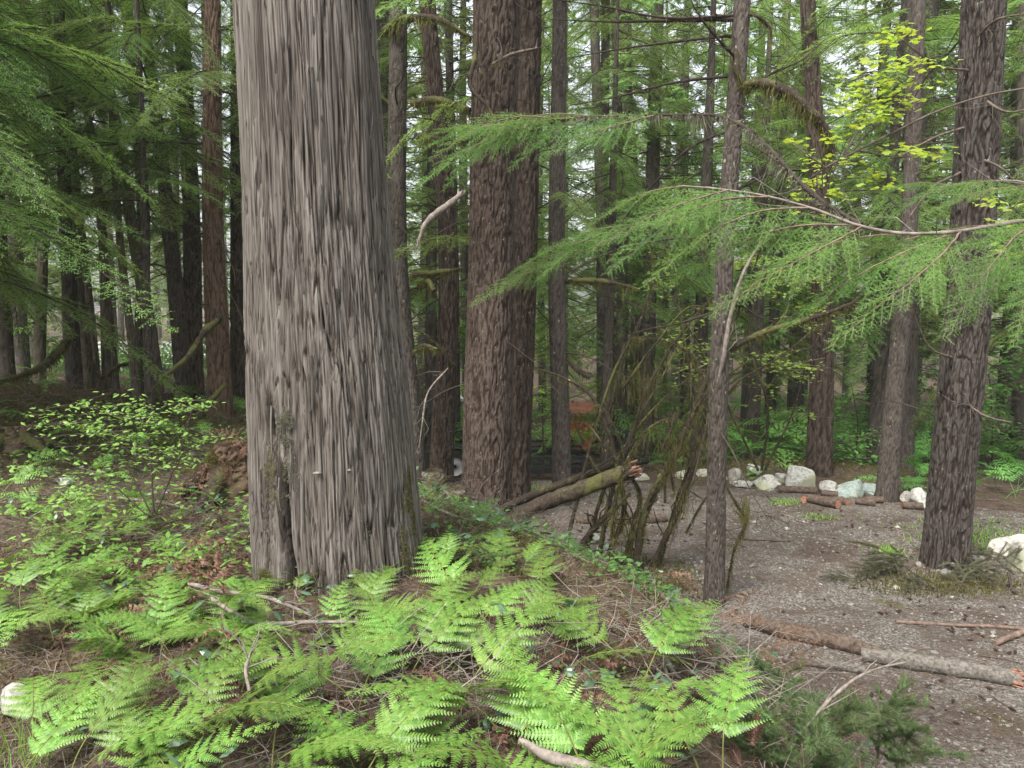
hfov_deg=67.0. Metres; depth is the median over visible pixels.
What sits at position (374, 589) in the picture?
fern
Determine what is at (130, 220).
hemlock tree
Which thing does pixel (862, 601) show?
twig litter
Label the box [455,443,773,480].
undergrowth
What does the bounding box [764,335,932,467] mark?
vine maple
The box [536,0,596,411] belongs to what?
conifer tree
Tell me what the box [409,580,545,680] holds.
fern
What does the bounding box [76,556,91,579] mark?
fern
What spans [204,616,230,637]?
fern
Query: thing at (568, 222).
conifer tree
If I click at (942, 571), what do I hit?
rock
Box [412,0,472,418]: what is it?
conifer tree
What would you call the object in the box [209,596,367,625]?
fallen stick
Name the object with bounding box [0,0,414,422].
fir tree
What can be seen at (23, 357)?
conifer tree
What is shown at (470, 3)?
sky
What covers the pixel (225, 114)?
hemlock tree
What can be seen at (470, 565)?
herbs
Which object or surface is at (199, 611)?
fern
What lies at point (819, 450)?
fir tree
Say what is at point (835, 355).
conifer tree
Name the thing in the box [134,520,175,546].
fern
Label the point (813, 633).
fallen log
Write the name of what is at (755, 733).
conifer cone
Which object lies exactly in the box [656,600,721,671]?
fern
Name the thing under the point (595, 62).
hemlock tree
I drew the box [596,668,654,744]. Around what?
fern
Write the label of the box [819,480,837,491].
boulder
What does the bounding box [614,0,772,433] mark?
conifer tree
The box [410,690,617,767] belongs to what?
fern
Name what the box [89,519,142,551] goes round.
fern
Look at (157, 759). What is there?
fern
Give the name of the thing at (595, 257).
conifer tree
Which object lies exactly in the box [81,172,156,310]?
conifer tree
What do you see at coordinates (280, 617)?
bramble leaves
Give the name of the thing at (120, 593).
fern
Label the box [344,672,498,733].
fern
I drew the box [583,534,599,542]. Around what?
boulder
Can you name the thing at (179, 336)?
hemlock tree
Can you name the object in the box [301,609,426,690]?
fern
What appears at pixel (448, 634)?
fern
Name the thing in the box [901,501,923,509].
firewood log
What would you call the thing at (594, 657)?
ground herbs
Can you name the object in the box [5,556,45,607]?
fern
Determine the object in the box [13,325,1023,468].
undergrowth
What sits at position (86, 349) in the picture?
hemlock tree
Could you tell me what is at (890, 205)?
hemlock tree
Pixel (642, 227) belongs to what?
conifer tree
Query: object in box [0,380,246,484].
bush
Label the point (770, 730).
pine seedling
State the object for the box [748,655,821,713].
pine seedling
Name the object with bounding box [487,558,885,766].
brushwood
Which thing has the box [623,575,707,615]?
fallen log
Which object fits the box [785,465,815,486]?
boulder
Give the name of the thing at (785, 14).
conifer tree
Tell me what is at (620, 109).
hemlock tree
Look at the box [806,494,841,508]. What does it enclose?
firewood log
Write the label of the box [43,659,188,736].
fern
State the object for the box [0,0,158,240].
hemlock tree
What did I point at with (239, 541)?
fern
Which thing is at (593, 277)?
conifer tree
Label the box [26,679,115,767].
fern
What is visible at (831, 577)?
cut bough
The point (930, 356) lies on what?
conifer tree
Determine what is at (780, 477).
boulder
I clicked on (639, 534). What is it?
vine maple
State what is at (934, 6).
conifer tree
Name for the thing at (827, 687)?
brushwood
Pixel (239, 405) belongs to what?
undergrowth
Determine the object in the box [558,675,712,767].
fern
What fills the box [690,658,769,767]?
fern
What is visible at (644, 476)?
boulder
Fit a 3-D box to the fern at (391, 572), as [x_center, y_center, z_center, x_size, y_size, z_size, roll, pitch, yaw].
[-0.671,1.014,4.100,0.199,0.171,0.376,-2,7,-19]
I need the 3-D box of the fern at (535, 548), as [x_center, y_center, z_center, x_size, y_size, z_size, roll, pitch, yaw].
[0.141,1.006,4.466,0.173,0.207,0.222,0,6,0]
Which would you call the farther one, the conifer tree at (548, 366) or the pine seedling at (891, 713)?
the conifer tree at (548, 366)
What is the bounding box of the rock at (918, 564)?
[916,561,921,566]
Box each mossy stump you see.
[0,421,73,457]
[174,439,248,519]
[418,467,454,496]
[433,484,510,519]
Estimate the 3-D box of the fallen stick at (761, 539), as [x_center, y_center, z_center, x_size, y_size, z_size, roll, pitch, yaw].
[2.679,1.692,8.337,0.638,0.114,0.116,1,6,9]
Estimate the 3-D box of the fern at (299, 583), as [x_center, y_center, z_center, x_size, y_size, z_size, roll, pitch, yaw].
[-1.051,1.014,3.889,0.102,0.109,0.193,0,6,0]
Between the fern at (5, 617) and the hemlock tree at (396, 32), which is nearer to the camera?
the fern at (5, 617)
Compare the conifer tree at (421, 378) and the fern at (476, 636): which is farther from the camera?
the conifer tree at (421, 378)
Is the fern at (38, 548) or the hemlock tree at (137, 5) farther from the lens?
the hemlock tree at (137, 5)
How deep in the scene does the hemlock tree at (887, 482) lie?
10.25 m
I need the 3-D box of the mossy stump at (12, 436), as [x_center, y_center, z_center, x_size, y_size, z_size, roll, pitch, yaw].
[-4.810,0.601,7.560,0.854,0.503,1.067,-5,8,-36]
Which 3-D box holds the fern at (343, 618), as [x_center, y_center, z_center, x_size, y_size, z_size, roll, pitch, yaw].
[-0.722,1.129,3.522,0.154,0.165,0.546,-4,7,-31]
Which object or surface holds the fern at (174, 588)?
on the forest floor
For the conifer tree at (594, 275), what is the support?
on the forest floor
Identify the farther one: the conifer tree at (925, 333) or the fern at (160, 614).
the conifer tree at (925, 333)
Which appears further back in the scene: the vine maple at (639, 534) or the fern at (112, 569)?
the vine maple at (639, 534)
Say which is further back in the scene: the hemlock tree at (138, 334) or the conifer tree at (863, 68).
the conifer tree at (863, 68)
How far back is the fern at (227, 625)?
3.37 m
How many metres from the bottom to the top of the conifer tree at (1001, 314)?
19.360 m
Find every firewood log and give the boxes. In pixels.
[778,485,817,493]
[800,494,808,502]
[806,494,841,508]
[821,490,837,496]
[836,496,849,505]
[854,498,875,506]
[865,496,883,502]
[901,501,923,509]
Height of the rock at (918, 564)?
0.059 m
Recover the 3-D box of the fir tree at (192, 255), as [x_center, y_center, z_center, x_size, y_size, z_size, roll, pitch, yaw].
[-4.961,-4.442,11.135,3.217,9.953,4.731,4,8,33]
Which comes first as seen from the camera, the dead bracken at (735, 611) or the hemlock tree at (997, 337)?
the dead bracken at (735, 611)
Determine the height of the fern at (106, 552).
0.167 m
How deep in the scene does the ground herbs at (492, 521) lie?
4.75 m
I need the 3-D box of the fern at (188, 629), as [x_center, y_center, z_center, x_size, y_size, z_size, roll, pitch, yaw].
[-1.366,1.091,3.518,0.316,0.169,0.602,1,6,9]
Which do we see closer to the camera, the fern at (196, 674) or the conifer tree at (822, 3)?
the fern at (196, 674)
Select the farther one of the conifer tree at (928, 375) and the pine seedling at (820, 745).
the conifer tree at (928, 375)
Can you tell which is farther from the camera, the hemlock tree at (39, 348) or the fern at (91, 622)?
the hemlock tree at (39, 348)
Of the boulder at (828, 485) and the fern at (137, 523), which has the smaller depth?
the fern at (137, 523)
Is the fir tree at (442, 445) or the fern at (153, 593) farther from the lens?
the fir tree at (442, 445)
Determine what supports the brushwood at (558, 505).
on the gravel ground at (767, 575)
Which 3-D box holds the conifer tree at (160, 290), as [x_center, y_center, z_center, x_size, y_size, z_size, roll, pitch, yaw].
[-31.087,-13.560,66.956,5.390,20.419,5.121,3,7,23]
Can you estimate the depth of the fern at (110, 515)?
5.42 m
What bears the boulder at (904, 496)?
on the forest floor
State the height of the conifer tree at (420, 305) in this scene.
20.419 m
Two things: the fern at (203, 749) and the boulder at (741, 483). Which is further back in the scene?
the boulder at (741, 483)
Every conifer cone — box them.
[728,741,741,765]
[747,712,762,745]
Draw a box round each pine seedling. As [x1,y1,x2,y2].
[616,690,669,722]
[634,729,697,763]
[724,719,781,759]
[726,722,812,767]
[729,675,803,713]
[738,675,822,728]
[739,689,854,767]
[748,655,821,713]
[781,687,882,753]
[806,672,938,767]
[813,737,906,767]
[838,700,972,767]
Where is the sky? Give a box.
[19,0,1011,311]
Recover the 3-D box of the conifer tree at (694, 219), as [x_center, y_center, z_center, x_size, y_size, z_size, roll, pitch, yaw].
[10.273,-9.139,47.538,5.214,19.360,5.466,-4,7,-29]
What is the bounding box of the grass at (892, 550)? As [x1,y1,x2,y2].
[0,482,1022,767]
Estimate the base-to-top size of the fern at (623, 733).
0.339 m
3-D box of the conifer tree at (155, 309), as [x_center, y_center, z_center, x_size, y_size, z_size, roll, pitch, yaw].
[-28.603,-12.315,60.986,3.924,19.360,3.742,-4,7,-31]
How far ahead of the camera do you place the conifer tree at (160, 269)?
24.78 m
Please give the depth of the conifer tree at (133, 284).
80.51 m
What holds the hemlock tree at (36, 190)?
on the forest floor
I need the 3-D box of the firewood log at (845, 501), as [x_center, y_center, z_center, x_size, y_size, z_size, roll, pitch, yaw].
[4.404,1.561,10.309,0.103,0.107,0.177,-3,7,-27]
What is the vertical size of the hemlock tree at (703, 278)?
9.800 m
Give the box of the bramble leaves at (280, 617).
[0,425,879,767]
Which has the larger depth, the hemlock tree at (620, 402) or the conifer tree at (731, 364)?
the conifer tree at (731, 364)
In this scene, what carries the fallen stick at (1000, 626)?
on the gravel ground at (767, 575)
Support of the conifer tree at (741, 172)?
on the forest floor
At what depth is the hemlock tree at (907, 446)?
12.94 m
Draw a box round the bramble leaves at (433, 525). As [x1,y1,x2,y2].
[416,466,826,696]
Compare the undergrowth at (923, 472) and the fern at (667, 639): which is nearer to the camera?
the fern at (667, 639)
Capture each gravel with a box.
[552,495,1014,749]
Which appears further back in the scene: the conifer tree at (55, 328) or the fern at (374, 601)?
the conifer tree at (55, 328)
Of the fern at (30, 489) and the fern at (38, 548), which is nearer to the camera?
the fern at (38, 548)
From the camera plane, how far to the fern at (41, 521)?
5.19 m
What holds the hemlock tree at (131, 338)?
on the forest floor
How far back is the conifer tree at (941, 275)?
50.08 m
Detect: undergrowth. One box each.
[0,368,248,519]
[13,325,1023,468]
[419,494,776,659]
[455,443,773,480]
[659,427,1023,497]
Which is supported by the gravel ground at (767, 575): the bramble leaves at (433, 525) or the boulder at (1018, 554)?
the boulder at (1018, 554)
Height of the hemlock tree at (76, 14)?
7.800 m
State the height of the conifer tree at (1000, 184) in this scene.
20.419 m
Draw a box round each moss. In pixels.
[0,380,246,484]
[0,383,862,767]
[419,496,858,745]
[601,457,1023,602]
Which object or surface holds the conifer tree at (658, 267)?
on the forest floor
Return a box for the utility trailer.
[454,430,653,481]
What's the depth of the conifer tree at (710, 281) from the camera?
71.21 m
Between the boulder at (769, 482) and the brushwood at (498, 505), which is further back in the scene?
the boulder at (769, 482)
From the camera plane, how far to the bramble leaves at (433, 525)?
4.69 m
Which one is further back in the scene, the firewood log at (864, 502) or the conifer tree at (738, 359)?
the conifer tree at (738, 359)
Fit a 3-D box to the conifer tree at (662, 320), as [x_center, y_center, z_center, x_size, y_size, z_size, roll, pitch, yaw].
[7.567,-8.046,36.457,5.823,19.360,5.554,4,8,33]
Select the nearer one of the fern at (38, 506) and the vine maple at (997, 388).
the fern at (38, 506)
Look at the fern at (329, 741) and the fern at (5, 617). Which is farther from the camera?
the fern at (5, 617)
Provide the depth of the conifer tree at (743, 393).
22.24 m
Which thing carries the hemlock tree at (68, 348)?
on the forest floor
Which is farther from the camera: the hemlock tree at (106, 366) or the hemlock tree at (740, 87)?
the hemlock tree at (106, 366)
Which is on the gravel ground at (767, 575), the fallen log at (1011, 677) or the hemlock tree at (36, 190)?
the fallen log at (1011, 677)
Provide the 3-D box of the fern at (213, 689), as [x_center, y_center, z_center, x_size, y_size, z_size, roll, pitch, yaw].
[-0.951,1.174,2.691,0.428,0.294,0.612,-5,8,-40]
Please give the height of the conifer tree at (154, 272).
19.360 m
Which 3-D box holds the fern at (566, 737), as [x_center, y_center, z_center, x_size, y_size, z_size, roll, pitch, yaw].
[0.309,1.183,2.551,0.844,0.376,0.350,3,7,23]
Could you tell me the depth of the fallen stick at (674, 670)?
3.38 m
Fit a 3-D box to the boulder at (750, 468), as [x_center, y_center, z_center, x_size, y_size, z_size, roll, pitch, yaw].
[3.815,1.352,12.210,0.224,0.207,0.467,1,6,6]
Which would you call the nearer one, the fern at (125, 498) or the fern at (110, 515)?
the fern at (110, 515)
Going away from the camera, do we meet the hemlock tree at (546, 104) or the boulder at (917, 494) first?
the boulder at (917, 494)
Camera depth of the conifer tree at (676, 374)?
34.40 m
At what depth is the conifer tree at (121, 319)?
48.34 m
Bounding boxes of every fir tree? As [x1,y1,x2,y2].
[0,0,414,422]
[33,0,243,398]
[126,0,409,414]
[375,0,556,516]
[378,0,470,483]
[409,0,606,502]
[715,0,949,477]
[832,0,1023,570]
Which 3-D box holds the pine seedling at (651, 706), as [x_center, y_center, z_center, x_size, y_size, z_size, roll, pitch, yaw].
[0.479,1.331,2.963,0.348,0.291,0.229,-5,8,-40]
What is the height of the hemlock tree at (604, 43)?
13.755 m
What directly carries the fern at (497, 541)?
on the forest floor
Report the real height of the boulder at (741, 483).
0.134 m
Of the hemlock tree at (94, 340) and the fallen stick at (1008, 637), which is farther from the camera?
the hemlock tree at (94, 340)
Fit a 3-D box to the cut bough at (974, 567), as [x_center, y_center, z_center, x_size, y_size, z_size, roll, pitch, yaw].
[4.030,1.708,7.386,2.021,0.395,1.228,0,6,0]
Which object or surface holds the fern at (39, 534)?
on the forest floor
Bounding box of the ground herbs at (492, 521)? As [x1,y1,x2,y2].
[418,482,837,732]
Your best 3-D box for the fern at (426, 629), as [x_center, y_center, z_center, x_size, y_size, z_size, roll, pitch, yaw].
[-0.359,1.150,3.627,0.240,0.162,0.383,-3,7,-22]
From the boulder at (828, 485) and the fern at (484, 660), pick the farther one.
the boulder at (828, 485)
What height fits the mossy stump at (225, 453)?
0.704 m
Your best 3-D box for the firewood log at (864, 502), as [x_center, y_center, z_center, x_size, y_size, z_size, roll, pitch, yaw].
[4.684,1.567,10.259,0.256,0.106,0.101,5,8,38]
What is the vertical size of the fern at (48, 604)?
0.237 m
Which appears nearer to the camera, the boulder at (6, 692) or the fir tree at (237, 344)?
the boulder at (6, 692)
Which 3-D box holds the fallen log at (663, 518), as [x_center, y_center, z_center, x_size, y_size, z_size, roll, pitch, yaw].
[1.304,1.608,9.136,1.105,0.124,0.188,-1,6,-6]
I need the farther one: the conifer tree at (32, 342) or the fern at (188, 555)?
the conifer tree at (32, 342)
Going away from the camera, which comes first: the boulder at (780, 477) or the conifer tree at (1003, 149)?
the boulder at (780, 477)
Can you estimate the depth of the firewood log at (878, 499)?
10.44 m
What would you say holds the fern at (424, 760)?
on the forest floor
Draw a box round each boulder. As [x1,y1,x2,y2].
[0,682,34,720]
[56,477,75,485]
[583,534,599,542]
[634,473,649,481]
[675,470,688,479]
[696,469,706,476]
[728,468,742,483]
[732,480,753,487]
[746,464,761,475]
[753,474,781,490]
[775,473,786,483]
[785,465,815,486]
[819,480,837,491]
[835,479,864,497]
[863,483,875,495]
[900,491,910,501]
[909,487,926,509]
[987,534,1023,558]
[1006,541,1023,574]
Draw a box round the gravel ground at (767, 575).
[454,481,1023,767]
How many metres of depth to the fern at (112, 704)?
2.60 m
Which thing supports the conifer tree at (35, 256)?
on the forest floor
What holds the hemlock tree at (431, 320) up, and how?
on the forest floor
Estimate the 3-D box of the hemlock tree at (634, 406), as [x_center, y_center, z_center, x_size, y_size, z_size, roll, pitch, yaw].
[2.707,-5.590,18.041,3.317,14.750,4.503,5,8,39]
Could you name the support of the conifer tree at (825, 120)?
on the forest floor
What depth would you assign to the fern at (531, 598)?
3.67 m
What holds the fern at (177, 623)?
on the forest floor
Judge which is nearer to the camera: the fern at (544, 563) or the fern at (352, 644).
the fern at (352, 644)
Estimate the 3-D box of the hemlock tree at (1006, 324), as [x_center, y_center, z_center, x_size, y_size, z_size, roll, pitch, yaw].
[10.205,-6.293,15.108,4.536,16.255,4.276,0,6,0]
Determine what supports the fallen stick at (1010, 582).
on the gravel ground at (767, 575)
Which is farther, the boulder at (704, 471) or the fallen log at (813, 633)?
the boulder at (704, 471)
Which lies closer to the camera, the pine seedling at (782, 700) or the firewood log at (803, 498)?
the pine seedling at (782, 700)
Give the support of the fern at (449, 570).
on the forest floor
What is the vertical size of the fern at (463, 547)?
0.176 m
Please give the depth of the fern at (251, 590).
3.44 m
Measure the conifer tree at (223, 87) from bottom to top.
19.360 m
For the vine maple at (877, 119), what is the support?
on the gravel ground at (767, 575)
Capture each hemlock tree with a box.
[0,0,136,298]
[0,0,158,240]
[0,0,175,379]
[0,0,179,390]
[0,0,191,402]
[0,0,201,394]
[0,0,222,398]
[0,0,228,354]
[0,0,241,416]
[2,0,179,383]
[3,10,146,389]
[5,0,243,396]
[6,0,241,397]
[7,0,149,391]
[18,5,229,392]
[34,3,229,393]
[79,0,230,315]
[174,0,424,324]
[194,2,423,219]
[375,0,439,299]
[377,0,549,467]
[378,0,472,481]
[407,0,597,430]
[418,17,626,391]
[516,0,664,505]
[520,0,872,607]
[536,0,714,450]
[536,0,738,471]
[538,0,698,430]
[538,0,759,451]
[567,0,698,437]
[573,0,733,439]
[599,0,841,464]
[654,0,887,456]
[675,0,897,444]
[751,0,1023,502]
[757,0,1023,464]
[803,0,1023,469]
[872,0,1023,467]
[888,0,1018,453]
[894,0,1023,462]
[906,0,1023,435]
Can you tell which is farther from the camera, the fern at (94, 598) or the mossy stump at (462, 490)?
the mossy stump at (462, 490)
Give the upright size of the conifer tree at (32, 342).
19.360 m
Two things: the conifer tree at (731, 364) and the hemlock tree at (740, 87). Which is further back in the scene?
the conifer tree at (731, 364)
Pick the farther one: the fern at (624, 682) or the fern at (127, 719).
the fern at (624, 682)
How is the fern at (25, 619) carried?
on the forest floor
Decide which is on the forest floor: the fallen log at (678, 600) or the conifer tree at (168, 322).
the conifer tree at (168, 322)
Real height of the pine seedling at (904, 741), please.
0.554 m
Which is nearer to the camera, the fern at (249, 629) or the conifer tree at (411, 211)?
the fern at (249, 629)
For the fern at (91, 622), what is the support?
on the forest floor
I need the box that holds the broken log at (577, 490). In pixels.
[510,459,642,521]
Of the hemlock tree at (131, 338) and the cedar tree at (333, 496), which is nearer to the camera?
the cedar tree at (333, 496)
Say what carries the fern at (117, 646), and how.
on the forest floor
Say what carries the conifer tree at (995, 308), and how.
on the forest floor
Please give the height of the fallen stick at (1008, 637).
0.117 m
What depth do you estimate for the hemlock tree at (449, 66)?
14.45 m
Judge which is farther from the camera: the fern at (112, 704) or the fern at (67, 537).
the fern at (67, 537)
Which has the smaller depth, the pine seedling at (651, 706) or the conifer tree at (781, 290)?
the pine seedling at (651, 706)
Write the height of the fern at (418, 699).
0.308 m
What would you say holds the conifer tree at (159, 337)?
on the forest floor
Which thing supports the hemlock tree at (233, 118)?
on the forest floor
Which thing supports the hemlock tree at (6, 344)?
on the forest floor
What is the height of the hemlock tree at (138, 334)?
10.145 m
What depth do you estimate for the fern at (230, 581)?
3.87 m
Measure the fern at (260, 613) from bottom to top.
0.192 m
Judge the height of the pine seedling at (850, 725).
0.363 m
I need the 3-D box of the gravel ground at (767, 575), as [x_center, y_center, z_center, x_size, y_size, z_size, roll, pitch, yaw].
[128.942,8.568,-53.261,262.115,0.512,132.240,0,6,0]
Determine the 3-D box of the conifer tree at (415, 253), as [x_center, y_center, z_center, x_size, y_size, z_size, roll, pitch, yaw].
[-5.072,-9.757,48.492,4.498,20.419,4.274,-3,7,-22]
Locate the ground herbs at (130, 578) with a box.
[0,403,252,597]
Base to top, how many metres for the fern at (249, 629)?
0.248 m
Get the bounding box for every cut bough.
[816,569,848,582]
[841,538,1023,591]
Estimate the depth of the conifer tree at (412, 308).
38.75 m
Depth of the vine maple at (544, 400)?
11.44 m
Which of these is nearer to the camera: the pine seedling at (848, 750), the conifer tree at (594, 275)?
the pine seedling at (848, 750)
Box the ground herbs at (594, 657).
[0,391,869,767]
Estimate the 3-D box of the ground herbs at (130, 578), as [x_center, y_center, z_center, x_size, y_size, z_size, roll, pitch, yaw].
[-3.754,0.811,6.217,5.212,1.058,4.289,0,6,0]
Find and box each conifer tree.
[2,0,125,382]
[11,14,61,340]
[12,1,97,333]
[14,0,182,379]
[22,167,61,360]
[32,3,162,371]
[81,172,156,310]
[87,57,164,341]
[116,237,134,320]
[125,8,229,340]
[130,123,167,337]
[131,99,166,339]
[132,108,168,340]
[134,76,203,313]
[151,192,182,331]
[193,3,421,369]
[198,1,229,306]
[202,140,229,335]
[406,0,470,420]
[406,0,589,328]
[406,4,468,325]
[406,49,468,355]
[406,58,420,332]
[407,124,419,311]
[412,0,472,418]
[412,70,460,336]
[456,113,469,367]
[534,87,574,378]
[535,0,611,380]
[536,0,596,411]
[537,18,586,394]
[538,0,679,378]
[565,0,784,451]
[568,30,667,384]
[574,0,679,387]
[576,169,595,338]
[580,162,596,322]
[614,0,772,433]
[639,0,737,401]
[640,130,693,383]
[643,5,710,401]
[661,92,709,380]
[663,0,844,427]
[664,2,786,402]
[679,0,862,406]
[679,6,749,363]
[682,0,940,434]
[708,164,720,353]
[710,119,746,374]
[730,98,769,339]
[763,0,1000,423]
[764,0,858,348]
[764,1,862,406]
[764,114,793,360]
[784,95,837,331]
[802,0,1011,416]
[806,0,994,391]
[831,2,874,408]
[833,45,875,383]
[834,149,866,361]
[837,18,946,382]
[839,2,1011,327]
[850,0,960,414]
[864,154,943,386]
[916,2,1012,400]
[919,22,1011,375]
[923,38,999,378]
[926,136,1007,361]
[929,78,954,376]
[936,2,1011,306]
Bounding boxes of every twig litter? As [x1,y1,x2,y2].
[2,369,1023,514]
[516,487,1023,767]
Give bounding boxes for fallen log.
[492,459,620,514]
[576,513,667,524]
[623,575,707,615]
[743,615,884,655]
[783,655,864,673]
[861,648,1023,688]
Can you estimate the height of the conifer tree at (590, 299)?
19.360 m
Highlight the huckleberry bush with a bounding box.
[0,388,232,520]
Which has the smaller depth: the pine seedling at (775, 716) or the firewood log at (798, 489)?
the pine seedling at (775, 716)
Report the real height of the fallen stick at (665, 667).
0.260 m
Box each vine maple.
[460,323,707,430]
[532,199,832,594]
[532,341,603,476]
[633,252,848,472]
[668,23,1023,569]
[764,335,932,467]
[980,330,1023,460]
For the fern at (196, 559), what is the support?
on the forest floor
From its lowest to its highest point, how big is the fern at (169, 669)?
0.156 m
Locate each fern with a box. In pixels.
[0,561,129,646]
[0,583,13,621]
[0,593,69,636]
[0,674,129,762]
[1,534,65,573]
[1,605,43,621]
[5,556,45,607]
[12,482,44,510]
[14,587,141,646]
[21,500,55,522]
[25,526,66,548]
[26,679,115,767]
[31,513,99,542]
[33,564,82,578]
[35,543,85,589]
[36,593,184,664]
[38,503,69,522]
[38,573,118,625]
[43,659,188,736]
[48,515,99,558]
[50,656,236,725]
[52,574,103,632]
[56,473,76,490]
[59,541,100,559]
[63,577,185,655]
[66,498,110,520]
[68,602,120,672]
[69,500,114,520]
[71,583,173,621]
[72,658,226,767]
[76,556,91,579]
[81,542,131,575]
[85,640,229,681]
[87,697,232,767]
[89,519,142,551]
[92,582,146,630]
[92,649,272,758]
[93,548,157,589]
[94,601,226,659]
[98,511,148,529]
[100,599,206,659]
[102,606,183,654]
[102,705,279,767]
[103,518,158,544]
[115,491,139,504]
[117,604,213,656]
[120,734,410,767]
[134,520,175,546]
[138,570,224,613]
[140,584,241,647]
[147,528,194,552]
[149,572,198,613]
[152,549,240,563]
[159,612,276,655]
[168,542,215,573]
[169,648,332,760]
[190,528,230,559]
[190,574,256,604]
[199,611,286,692]
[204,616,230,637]
[208,577,287,619]
[209,607,418,720]
[213,535,249,550]
[213,620,290,658]
[216,608,306,649]
[223,628,336,733]
[232,598,273,646]
[253,662,410,767]
[272,630,341,655]
[292,676,471,767]
[293,575,310,596]
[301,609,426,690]
[318,581,352,636]
[327,597,382,644]
[343,569,467,631]
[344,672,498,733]
[354,564,443,627]
[355,593,496,687]
[375,729,485,767]
[380,563,405,593]
[390,637,565,767]
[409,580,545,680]
[410,535,527,598]
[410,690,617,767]
[414,618,441,650]
[416,543,500,573]
[430,580,538,627]
[435,571,484,598]
[437,530,460,552]
[437,604,493,689]
[452,594,565,717]
[480,529,520,565]
[505,663,744,767]
[506,574,593,634]
[522,539,549,572]
[522,545,565,590]
[523,693,655,767]
[526,602,625,673]
[545,595,691,668]
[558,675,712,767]
[595,678,637,706]
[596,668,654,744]
[638,605,782,729]
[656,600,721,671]
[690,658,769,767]
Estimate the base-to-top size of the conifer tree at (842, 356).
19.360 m
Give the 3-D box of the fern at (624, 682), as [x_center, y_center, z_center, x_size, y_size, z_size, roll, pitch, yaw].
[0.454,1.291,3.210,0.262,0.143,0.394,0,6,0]
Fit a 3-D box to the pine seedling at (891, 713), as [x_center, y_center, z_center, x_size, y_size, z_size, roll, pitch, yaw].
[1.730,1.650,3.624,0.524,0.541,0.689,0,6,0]
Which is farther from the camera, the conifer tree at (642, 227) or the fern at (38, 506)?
the conifer tree at (642, 227)
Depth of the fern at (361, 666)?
2.99 m
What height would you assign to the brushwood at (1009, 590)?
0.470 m
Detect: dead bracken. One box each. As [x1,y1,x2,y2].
[1,464,664,767]
[172,427,247,489]
[647,570,872,743]
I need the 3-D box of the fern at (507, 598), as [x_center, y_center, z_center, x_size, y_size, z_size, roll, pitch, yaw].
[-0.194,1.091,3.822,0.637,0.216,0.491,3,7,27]
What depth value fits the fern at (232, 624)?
3.42 m
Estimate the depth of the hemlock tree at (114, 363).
11.36 m
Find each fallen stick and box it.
[117,493,247,527]
[187,582,313,623]
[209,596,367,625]
[224,622,292,699]
[421,499,472,521]
[661,659,669,678]
[662,652,754,713]
[730,536,790,541]
[799,650,914,734]
[895,620,1023,629]
[992,629,1023,645]
[1005,572,1017,594]
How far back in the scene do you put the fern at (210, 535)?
4.85 m
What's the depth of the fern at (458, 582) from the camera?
3.93 m
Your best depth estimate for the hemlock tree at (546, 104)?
14.09 m
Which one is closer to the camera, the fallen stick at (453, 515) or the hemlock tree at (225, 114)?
the fallen stick at (453, 515)
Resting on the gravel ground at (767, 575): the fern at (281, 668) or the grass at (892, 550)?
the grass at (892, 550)
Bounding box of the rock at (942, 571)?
[939,568,948,576]
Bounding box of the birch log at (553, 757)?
[518,737,607,767]
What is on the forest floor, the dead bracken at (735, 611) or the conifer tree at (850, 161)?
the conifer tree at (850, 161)
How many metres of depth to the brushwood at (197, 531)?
5.06 m
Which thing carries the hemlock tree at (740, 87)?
on the gravel ground at (767, 575)
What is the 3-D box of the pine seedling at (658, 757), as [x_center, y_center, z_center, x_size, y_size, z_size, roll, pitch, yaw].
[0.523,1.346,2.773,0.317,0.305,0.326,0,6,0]
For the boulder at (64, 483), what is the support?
on the forest floor
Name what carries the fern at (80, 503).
on the forest floor
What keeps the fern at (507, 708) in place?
on the forest floor
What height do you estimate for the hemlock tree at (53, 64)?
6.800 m
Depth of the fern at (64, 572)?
4.45 m
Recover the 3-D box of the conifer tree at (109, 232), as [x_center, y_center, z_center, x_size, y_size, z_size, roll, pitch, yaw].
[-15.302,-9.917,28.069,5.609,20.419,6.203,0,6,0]
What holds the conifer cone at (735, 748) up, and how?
on the forest floor
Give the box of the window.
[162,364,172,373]
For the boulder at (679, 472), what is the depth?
12.16 m
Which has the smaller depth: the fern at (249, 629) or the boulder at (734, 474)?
the fern at (249, 629)
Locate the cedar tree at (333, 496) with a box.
[232,0,426,595]
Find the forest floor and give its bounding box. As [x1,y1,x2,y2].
[0,307,1023,767]
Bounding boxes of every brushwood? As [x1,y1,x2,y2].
[0,355,199,445]
[0,469,250,583]
[130,573,652,767]
[417,451,700,596]
[420,466,748,629]
[421,481,652,521]
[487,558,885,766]
[512,530,1023,767]
[876,566,1023,631]
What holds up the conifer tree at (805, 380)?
on the forest floor
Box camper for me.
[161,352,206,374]
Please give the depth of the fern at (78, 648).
3.36 m
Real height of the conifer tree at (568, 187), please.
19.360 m

